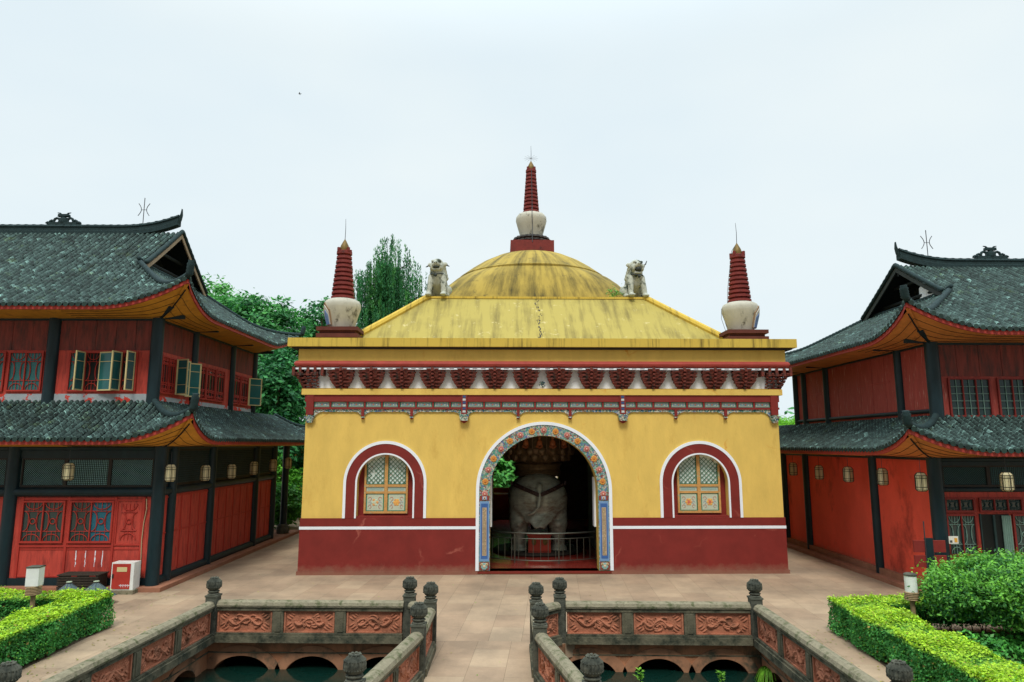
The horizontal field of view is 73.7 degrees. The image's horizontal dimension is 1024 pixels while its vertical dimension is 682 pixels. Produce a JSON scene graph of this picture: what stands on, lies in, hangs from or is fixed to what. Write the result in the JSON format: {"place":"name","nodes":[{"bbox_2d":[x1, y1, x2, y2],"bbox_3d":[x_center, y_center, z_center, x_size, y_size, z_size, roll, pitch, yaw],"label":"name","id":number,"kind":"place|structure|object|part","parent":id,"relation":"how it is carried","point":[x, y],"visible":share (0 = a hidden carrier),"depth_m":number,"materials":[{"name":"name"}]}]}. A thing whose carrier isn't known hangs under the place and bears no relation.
{"place":"outdoors","nodes":[
{"label":"outdoors","id":0,"kind":"place"},
{"bbox_2d":[174,656,781,681],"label":"pond water","id":1,"kind":"structure","parent":0,"point":[252,669],"depth_m":14.49,"materials":[{"name":"teal liquid"}]},
{"bbox_2d":[633,667,643,681],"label":"water plant","id":2,"kind":"object","parent":1,"relation":"in","point":[641,675],"visible":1,"depth_m":13.33,"materials":[{"name":"green plant"}]},
{"bbox_2d":[716,671,724,681],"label":"water plant","id":3,"kind":"object","parent":1,"relation":"in","point":[720,675],"visible":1,"depth_m":13.38,"materials":[{"name":"green plant"}]},
{"bbox_2d":[0,476,1012,681],"bbox_3d":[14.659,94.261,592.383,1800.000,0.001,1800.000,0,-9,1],"label":"plaza ground","id":4,"kind":"structure","parent":0,"point":[797,596],"depth_m":19.49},
{"bbox_2d":[0,660,21,681],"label":"balustrade post","id":5,"kind":"object","parent":4,"relation":"on","point":[10,671],"visible":1,"depth_m":9.02,"materials":[{"name":"grey stone"}]},
{"bbox_2d":[22,628,104,669],"bbox_3d":[-13.778,5.844,10.531,9.900,0.001,11.900,0,-9,1],"label":"soil bed","id":6,"kind":"object","parent":4,"relation":"on","point":[36,660],"visible":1,"depth_m":14.15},
{"bbox_2d":[25,565,45,608],"bbox_3d":[-10.858,5.858,15.466,0.330,1.466,0.330,1,-9,-7],"label":"bollard lamp","id":7,"kind":"object","parent":6,"relation":"on","point":[34,581],"visible":0.94,"depth_m":15.43,"materials":[{"name":"white plastic"}]},
{"bbox_2d":[0,587,84,620],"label":"hedge","id":8,"kind":"object","parent":6,"relation":"on","point":[12,600],"visible":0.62,"depth_m":15.79,"materials":[{"name":"green plant"}]},
{"bbox_2d":[0,587,115,665],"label":"hedge","id":9,"kind":"object","parent":6,"relation":"on","point":[30,634],"visible":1,"depth_m":13.99,"materials":[{"name":"green plant"}]},
{"bbox_2d":[56,581,80,595],"bbox_3d":[-11.762,6.689,18.093,0.931,0.610,0.931,5,-10,-32],"label":"parasol","id":10,"kind":"object","parent":4,"relation":"on","point":[69,584],"visible":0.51,"depth_m":18.06,"materials":[{"name":"grey fabric"}]},
{"bbox_2d":[56,571,108,590],"bbox_3d":[-12.383,6.970,19.685,1.184,0.533,0.540,0,-9,-1],"label":"slatted bench","id":11,"kind":"object","parent":4,"relation":"on","point":[82,578],"visible":0.73,"depth_m":19.46,"materials":[{"name":"brown wood"}]},
{"bbox_2d":[85,580,116,596],"bbox_3d":[-11.090,6.702,18.176,0.931,0.610,0.931,1,-9,-5],"label":"parasol","id":12,"kind":"object","parent":4,"relation":"on","point":[95,585],"visible":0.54,"depth_m":18.13,"materials":[{"name":"grey fabric"}]},
{"bbox_2d":[110,560,140,594],"bbox_3d":[-11.146,6.802,19.658,0.768,0.864,0.493,0,-9,-1],"label":"equipment cabinet","id":13,"kind":"object","parent":4,"relation":"on","point":[125,577],"visible":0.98,"depth_m":19.52,"materials":[{"name":"metal"}]},
{"bbox_3d":[-11.184,6.730,19.511,0.513,0.693,0.029,0,-9,-1],"label":"door","id":14,"kind":"part","parent":13,"relation":"part of","materials":[{"name":"red paint"}]},
{"bbox_2d":[41,601,214,681],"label":"balustrade","id":15,"kind":"object","parent":4,"relation":"on","point":[152,654],"visible":1,"depth_m":12.37,"materials":[{"name":"stone"}]},
{"bbox_2d":[0,199,305,592],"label":"pavilion","id":16,"kind":"structure","parent":4,"relation":"on","point":[129,353],"depth_m":21.80,"materials":[{"name":"wood"}]},
{"bbox_2d":[0,351,6,391],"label":"window","id":17,"kind":"structure","parent":16,"relation":"in","point":[3,354],"depth_m":21.77,"materials":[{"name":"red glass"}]},
{"bbox_2d":[5,351,44,391],"bbox_3d":[-15.520,0.969,21.755,1.102,1.280,0.062,0,-9,0],"label":"window","id":18,"kind":"structure","parent":16,"relation":"in","point":[24,368],"depth_m":21.76,"materials":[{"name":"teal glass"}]},
{"bbox_2d":[18,501,65,542],"bbox_3d":[-13.939,5.366,20.269,1.282,1.220,0.062,0,-9,0],"label":"window","id":19,"kind":"structure","parent":16,"relation":"in","point":[40,521],"depth_m":20.28,"materials":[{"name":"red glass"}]},
{"bbox_2d":[61,450,74,480],"bbox_3d":[-12.920,3.621,19.904,0.334,0.880,0.292,2,-9,-16],"label":"lantern","id":20,"kind":"object","parent":16,"relation":"hanging from","point":[68,472],"visible":1,"depth_m":19.79,"materials":[{"name":"paper"}]},
{"bbox_2d":[66,501,114,542],"bbox_3d":[-12.509,5.368,20.281,1.302,1.220,0.062,0,-9,0],"label":"window","id":21,"kind":"structure","parent":16,"relation":"in","point":[88,521],"depth_m":20.29,"materials":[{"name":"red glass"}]},
{"bbox_2d":[66,351,138,391],"bbox_3d":[-13.060,0.972,21.776,2.182,1.280,0.062,0,-9,0],"label":"window","id":22,"kind":"structure","parent":16,"relation":"in","point":[90,380],"depth_m":21.78,"materials":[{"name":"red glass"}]},
{"bbox_2d":[160,355,176,394],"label":"window","id":23,"kind":"structure","parent":16,"relation":"in","point":[169,364],"depth_m":22.61,"materials":[{"name":"red wood"}]},
{"bbox_2d":[164,454,176,481],"bbox_3d":[-10.054,3.704,20.114,0.334,0.880,0.292,1,-9,-4],"label":"lantern","id":24,"kind":"object","parent":16,"relation":"hanging from","point":[170,473],"visible":1,"depth_m":19.99,"materials":[{"name":"metal"}]},
{"bbox_2d":[200,365,207,399],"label":"window","id":25,"kind":"structure","parent":16,"relation":"in","point":[204,371],"depth_m":25.28,"materials":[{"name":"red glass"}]},
{"bbox_2d":[199,454,210,480],"bbox_3d":[-10.047,4.141,22.394,0.334,0.880,0.292,4,-10,-27],"label":"lantern","id":26,"kind":"object","parent":16,"relation":"hanging from","point":[205,473],"visible":1,"depth_m":22.27,"materials":[{"name":"paper"}]},
{"bbox_2d":[205,367,216,400],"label":"window","id":27,"kind":"structure","parent":16,"relation":"in","point":[211,372],"depth_m":25.90,"materials":[{"name":"red wood"}]},
{"bbox_2d":[215,369,225,402],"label":"window","id":28,"kind":"structure","parent":16,"relation":"in","point":[220,383],"depth_m":26.74,"materials":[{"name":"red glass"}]},
{"bbox_2d":[226,454,236,478],"bbox_3d":[-10.045,4.488,24.476,0.334,0.880,0.292,2,-9,-10],"label":"lantern","id":29,"kind":"object","parent":16,"relation":"hanging from","point":[231,471],"visible":1,"depth_m":24.36,"materials":[{"name":"metal"}]},
{"bbox_2d":[233,374,241,404],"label":"window","id":30,"kind":"structure","parent":16,"relation":"in","point":[237,388],"depth_m":28.43,"materials":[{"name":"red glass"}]},
{"bbox_2d":[240,376,248,405],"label":"window","id":31,"kind":"structure","parent":16,"relation":"in","point":[244,380],"depth_m":29.27,"materials":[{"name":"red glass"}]},
{"bbox_2d":[249,455,258,474],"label":"lantern","id":32,"kind":"object","parent":16,"relation":"hanging from","point":[253,467],"visible":1,"depth_m":26.59,"materials":[{"name":"paper"}]},
{"bbox_2d":[269,456,277,470],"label":"lantern","id":33,"kind":"object","parent":16,"relation":"hanging from","point":[273,464],"visible":1,"depth_m":28.74,"materials":[{"name":"paper"}]},
{"bbox_2d":[284,455,291,468],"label":"lantern","id":34,"kind":"object","parent":16,"relation":"hanging from","point":[288,463],"visible":1,"depth_m":30.82,"materials":[{"name":"paper"}]},
{"bbox_2d":[152,647,208,681],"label":"pond wall","id":35,"kind":"structure","parent":4,"relation":"on","point":[195,665],"depth_m":14.13,"materials":[{"name":"stone"}]},
{"bbox_2d":[205,576,221,635],"bbox_3d":[-6.521,5.835,14.876,0.329,1.333,0.329,0,-9,1],"label":"balustrade post","id":36,"kind":"object","parent":4,"relation":"on","point":[213,586],"visible":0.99,"depth_m":14.81,"materials":[{"name":"grey stone"}]},
{"bbox_2d":[202,273,243,296],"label":"broadleaf tree","id":37,"kind":"object","parent":4,"relation":"on","point":[223,288],"visible":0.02,"depth_m":58.55,"materials":[{"name":"green plant"}]},
{"bbox_2d":[208,290,292,358],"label":"broadleaf tree","id":38,"kind":"object","parent":4,"relation":"on","point":[220,299],"visible":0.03,"depth_m":50.58,"materials":[{"name":"green plant"}]},
{"bbox_2d":[221,293,313,423],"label":"broadleaf tree","id":39,"kind":"object","parent":4,"relation":"on","point":[286,318],"visible":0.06,"depth_m":47.25,"materials":[{"name":"green plant"}]},
{"bbox_2d":[255,346,305,491],"bbox_3d":[-14.206,5.097,40.142,7.023,10.398,6.294,0,-9,1],"label":"broadleaf tree","id":40,"kind":"object","parent":4,"relation":"on","point":[286,393],"visible":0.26,"depth_m":39.26,"materials":[{"name":"green plant"}]},
{"bbox_2d":[274,482,302,528],"bbox_3d":[-11.774,8.310,34.899,2.972,2.468,2.816,-8,-12,43],"label":"bush","id":41,"kind":"object","parent":4,"relation":"on","point":[294,507],"visible":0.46,"depth_m":34.56,"materials":[{"name":"green plant"}]},
{"bbox_2d":[276,451,302,500],"bbox_3d":[-12.843,7.989,37.547,3.387,3.900,2.759,-3,-9,17],"label":"bush","id":42,"kind":"object","parent":4,"relation":"on","point":[296,476],"visible":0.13,"depth_m":37.47,"materials":[{"name":"green plant"}]},
{"bbox_2d":[214,599,403,643],"bbox_3d":[-4.381,6.070,14.818,4.080,0.850,0.300,0,-9,1],"label":"balustrade","id":43,"kind":"object","parent":4,"relation":"on","point":[312,621],"visible":1,"depth_m":14.75,"materials":[{"name":"stone"}]},
{"bbox_2d":[292,296,329,337],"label":"broadleaf tree","id":44,"kind":"object","parent":4,"relation":"on","point":[317,316],"visible":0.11,"depth_m":56.26,"materials":[{"name":"green plant"}]},
{"bbox_2d":[320,234,426,329],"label":"willow tree","id":45,"kind":"object","parent":4,"relation":"on","point":[383,294],"visible":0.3,"depth_m":46.03,"materials":[{"name":"green plant"}]},
{"bbox_2d":[27,555,885,681],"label":"fallen leaves","id":46,"kind":"object","parent":4,"relation":"on","point":[451,652],"visible":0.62,"depth_m":14.70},
{"bbox_2d":[207,643,761,672],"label":"pond wall","id":47,"kind":"structure","parent":4,"relation":"on","point":[684,658],"depth_m":14.67,"materials":[{"name":"stone"}]},
{"bbox_2d":[424,641,574,681],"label":"footbridge","id":48,"kind":"object","parent":4,"relation":"on","point":[490,661],"visible":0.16,"depth_m":13.37,"materials":[{"name":"stone"}]},
{"bbox_2d":[343,651,366,681],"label":"balustrade post","id":49,"kind":"object","parent":48,"relation":"on","point":[354,665],"visible":1,"depth_m":9.39,"materials":[{"name":"grey stone"}]},
{"bbox_2d":[362,632,423,681],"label":"balustrade","id":50,"kind":"object","parent":48,"relation":"on","point":[399,662],"visible":1,"depth_m":11.35,"materials":[{"name":"stone"}]},
{"bbox_2d":[402,576,416,639],"bbox_3d":[-2.239,5.838,14.901,0.329,1.333,0.329,0,-9,1],"label":"balustrade post","id":51,"kind":"object","parent":48,"relation":"on","point":[409,586],"visible":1,"depth_m":14.81,"materials":[{"name":"grey stone"}]},
{"bbox_2d":[406,601,416,637],"bbox_3d":[-1.967,6.027,14.537,0.300,0.850,0.557,8,-12,-41],"label":"balustrade","id":52,"kind":"object","parent":48,"relation":"on","point":[411,603],"visible":0.02,"depth_m":14.66,"materials":[{"name":"stone"}]},
{"bbox_2d":[410,601,427,677],"bbox_3d":[-1.709,5.468,12.466,0.329,1.333,0.329,0,-9,1],"label":"balustrade post","id":53,"kind":"object","parent":48,"relation":"on","point":[418,611],"visible":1,"depth_m":12.40,"materials":[{"name":"grey stone"}]},
{"bbox_2d":[424,608,435,676],"bbox_3d":[-1.712,5.846,13.344,0.300,0.850,1.611,0,-9,0],"label":"balustrade","id":54,"kind":"object","parent":48,"relation":"on","point":[430,644],"visible":0.27,"depth_m":13.48,"materials":[{"name":"stone"}]},
{"bbox_2d":[423,581,438,643],"bbox_3d":[-1.713,5.751,14.325,0.329,1.333,0.329,0,-9,-2],"label":"balustrade post","id":55,"kind":"object","parent":48,"relation":"on","point":[430,590],"visible":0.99,"depth_m":14.26,"materials":[{"name":"grey stone"}]},
{"bbox_2d":[529,612,534,677],"bbox_3d":[0.508,5.840,13.305,0.300,0.850,1.641,0,-9,0],"label":"balustrade","id":56,"kind":"object","parent":48,"relation":"on","point":[531,650],"visible":0.01,"depth_m":13.27,"materials":[{"name":"stone"}]},
{"bbox_2d":[528,582,543,643],"bbox_3d":[0.506,5.746,14.291,0.329,1.333,0.329,0,-9,-2],"label":"balustrade post","id":57,"kind":"object","parent":48,"relation":"on","point":[536,590],"visible":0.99,"depth_m":14.25,"materials":[{"name":"grey stone"}]},
{"bbox_2d":[531,602,548,675],"bbox_3d":[0.510,5.460,12.412,0.329,1.333,0.329,0,-9,1],"label":"balustrade post","id":58,"kind":"object","parent":48,"relation":"on","point":[539,612],"visible":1,"depth_m":12.34,"materials":[{"name":"grey stone"}]},
{"bbox_2d":[545,602,561,645],"bbox_3d":[0.772,6.019,14.486,0.535,0.850,0.300,8,-12,-43],"label":"balustrade","id":59,"kind":"object","parent":48,"relation":"on","point":[552,622],"visible":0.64,"depth_m":14.49,"materials":[{"name":"stone"}]},
{"bbox_2d":[534,633,584,681],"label":"balustrade","id":60,"kind":"object","parent":48,"relation":"on","point":[556,664],"visible":1,"depth_m":11.29,"materials":[{"name":"stone"}]},
{"bbox_2d":[552,577,566,642],"bbox_3d":[1.040,5.826,14.822,0.329,1.333,0.329,0,-9,1],"label":"balustrade post","id":61,"kind":"object","parent":48,"relation":"on","point":[559,585],"visible":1,"depth_m":14.73,"materials":[{"name":"grey stone"}]},
{"bbox_2d":[580,653,603,681],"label":"balustrade post","id":62,"kind":"object","parent":48,"relation":"on","point":[592,667],"visible":1,"depth_m":9.31,"materials":[{"name":"grey stone"}]},
{"bbox_2d":[494,455,518,487],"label":"broadleaf tree","id":63,"kind":"object","parent":4,"relation":"on","point":[504,475],"visible":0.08,"depth_m":46.06,"materials":[{"name":"green plant"}]},
{"bbox_2d":[287,250,796,574],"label":"temple hall","id":64,"kind":"structure","parent":4,"relation":"on","point":[424,413],"depth_m":23.09,"materials":[{"name":"yellow paint"}]},
{"bbox_2d":[316,228,363,337],"bbox_3d":[-6.118,-2.063,24.768,1.440,4.920,1.440,0,-9,-1],"label":"stupa finial","id":65,"kind":"object","parent":64,"relation":"on","point":[342,308],"visible":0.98,"depth_m":24.22,"materials":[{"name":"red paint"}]},
{"bbox_2d":[363,455,408,513],"bbox_3d":[-4.233,4.815,22.993,1.460,1.928,0.085,0,-9,-1],"label":"window","id":66,"kind":"structure","parent":64,"relation":"in","point":[386,476],"depth_m":22.96,"materials":[{"name":"brown wood"}]},
{"bbox_2d":[425,259,451,295],"bbox_3d":[-2.981,-2.498,27.909,1.030,1.599,1.450,-1,-9,7],"label":"lion statue","id":67,"kind":"object","parent":64,"relation":"on","point":[437,284],"visible":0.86,"depth_m":27.47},
{"bbox_2d":[510,158,553,251],"bbox_3d":[0.917,-6.634,32.663,2.000,5.730,2.036,0,-9,-1],"label":"stupa finial","id":68,"kind":"object","parent":64,"relation":"on","point":[531,221],"visible":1,"depth_m":31.94,"materials":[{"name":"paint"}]},
{"bbox_2d":[493,474,582,556],"bbox_3d":[0.983,6.892,28.172,3.560,3.076,5.846,0,-9,-1],"label":"elephant statue","id":69,"kind":"object","parent":64,"relation":"on","point":[536,501],"visible":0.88,"depth_m":25.84,"materials":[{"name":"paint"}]},
{"bbox_2d":[503,436,574,476],"bbox_3d":[1.024,4.498,27.439,3.040,1.810,3.063,0,-9,-1],"label":"lotus throne","id":70,"kind":"object","parent":69,"relation":"on","point":[547,455],"visible":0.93,"depth_m":26.41,"materials":[{"name":"brown metal"}]},
{"bbox_2d":[527,532,551,552],"bbox_3d":[1.026,7.597,25.764,0.920,0.680,0.524,0,-9,-1],"label":"offering box","id":71,"kind":"object","parent":69,"relation":"on","point":[534,545],"visible":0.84,"depth_m":25.52,"materials":[{"name":"red wood"}]},
{"bbox_2d":[529,537,538,550],"bbox_3d":[0.818,7.590,25.518,0.340,0.500,0.043,0,-9,-1],"label":"door panel","id":72,"kind":"structure","parent":71,"relation":"in","point":[533,543],"depth_m":25.51,"materials":[{"name":"wood"}]},
{"bbox_2d":[541,537,549,550],"bbox_3d":[1.238,7.591,25.526,0.340,0.500,0.043,0,-9,-1],"label":"door panel","id":73,"kind":"structure","parent":71,"relation":"in","point":[545,543],"depth_m":25.51,"materials":[{"name":"wood"}]},
{"bbox_2d":[490,530,596,563],"bbox_3d":[1.298,7.374,24.730,5.619,1.050,1.834,0,-9,-1],"label":"steel railing","id":74,"kind":"object","parent":64,"relation":"on","point":[558,538],"visible":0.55,"depth_m":24.00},
{"bbox_2d":[606,284,623,296],"bbox_3d":[4.178,-2.064,27.878,0.968,0.718,0.619,2,-9,-10],"label":"weed clump","id":75,"kind":"object","parent":64,"relation":"on","point":[617,291],"visible":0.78,"depth_m":27.76,"materials":[{"name":"green plant"}]},
{"bbox_2d":[620,260,648,296],"bbox_3d":[4.975,-2.476,28.058,1.030,1.599,1.450,2,-9,-13],"label":"lion statue","id":76,"kind":"object","parent":64,"relation":"on","point":[635,283],"visible":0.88,"depth_m":27.62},
{"bbox_2d":[676,455,720,512],"bbox_3d":[6.336,4.845,23.195,1.460,1.928,0.085,0,-9,-1],"label":"window","id":77,"kind":"structure","parent":64,"relation":"in","point":[698,476],"depth_m":23.16,"materials":[{"name":"brown wood"}]},
{"bbox_2d":[719,223,768,338],"bbox_3d":[8.319,-1.962,25.033,1.440,4.920,1.440,0,-9,-1],"label":"stupa finial","id":78,"kind":"object","parent":64,"relation":"on","point":[740,311],"visible":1,"depth_m":24.55,"materials":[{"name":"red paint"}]},
{"bbox_2d":[566,601,753,645],"bbox_3d":[3.143,6.050,14.686,3.970,0.850,0.300,0,-9,1],"label":"balustrade","id":79,"kind":"object","parent":4,"relation":"on","point":[718,623],"visible":1,"depth_m":14.62,"materials":[{"name":"stone"}]},
{"bbox_2d":[746,578,762,645],"bbox_3d":[5.226,5.799,14.642,0.329,1.333,0.329,0,-9,1],"label":"balustrade post","id":80,"kind":"object","parent":4,"relation":"on","point":[754,588],"visible":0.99,"depth_m":14.56,"materials":[{"name":"grey stone"}]},
{"bbox_2d":[761,653,794,681],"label":"pond wall","id":81,"kind":"structure","parent":4,"relation":"on","point":[779,673],"depth_m":13.84,"materials":[{"name":"stone"}]},
{"bbox_2d":[755,666,775,681],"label":"fern","id":82,"kind":"object","parent":81,"relation":"attached to","point":[765,671],"visible":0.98,"depth_m":13.91,"materials":[{"name":"green plant"}]},
{"bbox_2d":[753,604,878,681],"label":"balustrade","id":83,"kind":"object","parent":4,"relation":"on","point":[793,652],"visible":1,"depth_m":12.26,"materials":[{"name":"stone"}]},
{"bbox_2d":[782,407,979,450],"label":"woodland","id":84,"kind":"object","parent":4,"relation":"on","point":[785,412],"depth_m":120.66,"materials":[{"name":"green plant"}]},
{"bbox_2d":[886,659,913,681],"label":"balustrade post","id":85,"kind":"object","parent":4,"relation":"on","point":[899,670],"visible":1,"depth_m":9.05,"materials":[{"name":"grey stone"}]},
{"bbox_2d":[778,230,1023,595],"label":"pavilion","id":86,"kind":"structure","parent":4,"relation":"on","point":[922,360],"depth_m":21.41,"materials":[{"name":"wood"}]},
{"bbox_2d":[789,456,797,475],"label":"lantern","id":87,"kind":"object","parent":86,"relation":"hanging from","point":[793,471],"visible":1,"depth_m":27.30,"materials":[{"name":"paper"}]},
{"bbox_2d":[814,460,823,479],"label":"lantern","id":88,"kind":"object","parent":86,"relation":"hanging from","point":[819,471],"visible":1,"depth_m":24.95,"materials":[{"name":"paper"}]},
{"bbox_2d":[842,462,853,481],"bbox_3d":[11.273,4.291,22.917,0.334,0.880,0.292,3,-9,-21],"label":"lantern","id":89,"kind":"object","parent":86,"relation":"hanging from","point":[848,473],"visible":1,"depth_m":22.79,"materials":[{"name":"paper"}]},
{"bbox_2d":[876,461,888,485],"bbox_3d":[11.270,3.949,20.794,0.334,0.880,0.292,2,-9,-10],"label":"lantern","id":90,"kind":"object","parent":86,"relation":"hanging from","point":[882,477],"visible":0.99,"depth_m":20.66,"materials":[{"name":"paper"}]},
{"bbox_2d":[914,461,927,491],"bbox_3d":[11.272,3.702,18.838,0.334,0.880,0.292,1,-9,-4],"label":"lantern","id":91,"kind":"object","parent":86,"relation":"hanging from","point":[921,481],"visible":1,"depth_m":18.70,"materials":[{"name":"paper"}]},
{"bbox_2d":[948,536,958,543],"bbox_3d":[12.106,5.453,18.715,0.260,0.200,0.018,0,-9,-1],"label":"notice plate","id":92,"kind":"object","parent":86,"relation":"attached to","point":[953,539],"visible":1,"depth_m":18.71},
{"bbox_2d":[945,498,975,511],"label":"window","id":93,"kind":"structure","parent":86,"relation":"in","point":[952,504],"depth_m":19.15,"materials":[{"name":"red paint"}]},
{"bbox_2d":[946,514,980,555],"bbox_3d":[12.565,5.406,19.036,0.862,1.130,0.062,0,-9,-1],"label":"window","id":94,"kind":"structure","parent":86,"relation":"in","point":[964,526],"depth_m":19.05,"materials":[{"name":"red paint"}]},
{"bbox_2d":[947,378,993,416],"bbox_3d":[13.593,1.670,20.244,1.272,1.160,0.062,0,-9,-1],"label":"window","id":95,"kind":"structure","parent":86,"relation":"in","point":[969,396],"depth_m":20.25,"materials":[{"name":"red paint"}]},
{"bbox_2d":[978,514,1014,570],"bbox_3d":[13.524,5.802,18.982,0.874,1.950,0.080,0,-9,-1],"label":"open doorway","id":96,"kind":"structure","parent":86,"relation":"in","point":[996,531],"depth_m":19.06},
{"bbox_2d":[978,498,1023,511],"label":"window","id":97,"kind":"structure","parent":86,"relation":"in","point":[985,504],"depth_m":19.17,"materials":[{"name":"red paint"}]},
{"bbox_2d":[998,458,1014,491],"bbox_3d":[13.280,3.597,18.349,0.334,0.880,0.292,4,-9,-24],"label":"lantern","id":98,"kind":"object","parent":86,"relation":"hanging from","point":[1006,482],"visible":1,"depth_m":18.23,"materials":[{"name":"paper"}]},
{"bbox_2d":[996,378,1023,416],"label":"window","id":99,"kind":"structure","parent":86,"relation":"in","point":[1010,391],"depth_m":20.27,"materials":[{"name":"red paint"}]},
{"bbox_2d":[1011,514,1023,554],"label":"window","id":100,"kind":"structure","parent":86,"relation":"in","point":[1017,519],"depth_m":19.08,"materials":[{"name":"red paint"}]},
{"bbox_2d":[912,521,946,587],"bbox_3d":[11.019,5.864,17.957,0.820,2.200,0.105,0,-9,1],"label":"direction sign","id":101,"kind":"object","parent":4,"relation":"on","point":[929,547],"visible":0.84,"depth_m":17.98,"materials":[{"name":"red paint"}]},
{"bbox_2d":[847,632,1023,681],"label":"soil bed","id":102,"kind":"object","parent":4,"relation":"on","point":[881,661],"depth_m":14.88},
{"bbox_2d":[903,572,919,620],"bbox_3d":[8.806,5.823,15.005,0.310,1.396,0.310,0,-9,1],"label":"bollard lamp","id":103,"kind":"object","parent":102,"relation":"on","point":[910,580],"visible":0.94,"depth_m":14.97,"materials":[{"name":"white plastic"}]},
{"bbox_2d":[827,594,1023,681],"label":"hedge","id":104,"kind":"object","parent":102,"relation":"on","point":[924,650],"visible":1,"depth_m":12.36,"materials":[{"name":"green plant"}]},
{"bbox_2d":[870,592,1007,633],"bbox_3d":[11.622,6.153,15.469,6.689,0.890,1.094,0,-9,1],"label":"hedge","id":105,"kind":"object","parent":102,"relation":"on","point":[891,600],"visible":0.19,"depth_m":15.23,"materials":[{"name":"green plant"}]},
{"bbox_2d":[907,547,1023,646],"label":"bush","id":106,"kind":"object","parent":102,"relation":"on","point":[998,599],"visible":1,"depth_m":14.03,"materials":[{"name":"green plant"}]},
{"bbox_2d":[946,627,1023,664],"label":"ground shrub","id":107,"kind":"object","parent":102,"relation":"on","point":[1010,645],"visible":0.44,"depth_m":13.30,"materials":[{"name":"green plant"}]},
{"bbox_2d":[0,0,1023,421],"label":"sky","id":108,"kind":"structure","parent":0,"point":[832,134],"materials":[{"name":"white"}]},
{"bbox_2d":[778,414,794,424],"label":"bamboo clump","id":109,"kind":"object","parent":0,"point":[785,422],"visible":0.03,"depth_m":54.10,"materials":[{"name":"green plant"}]}
]}

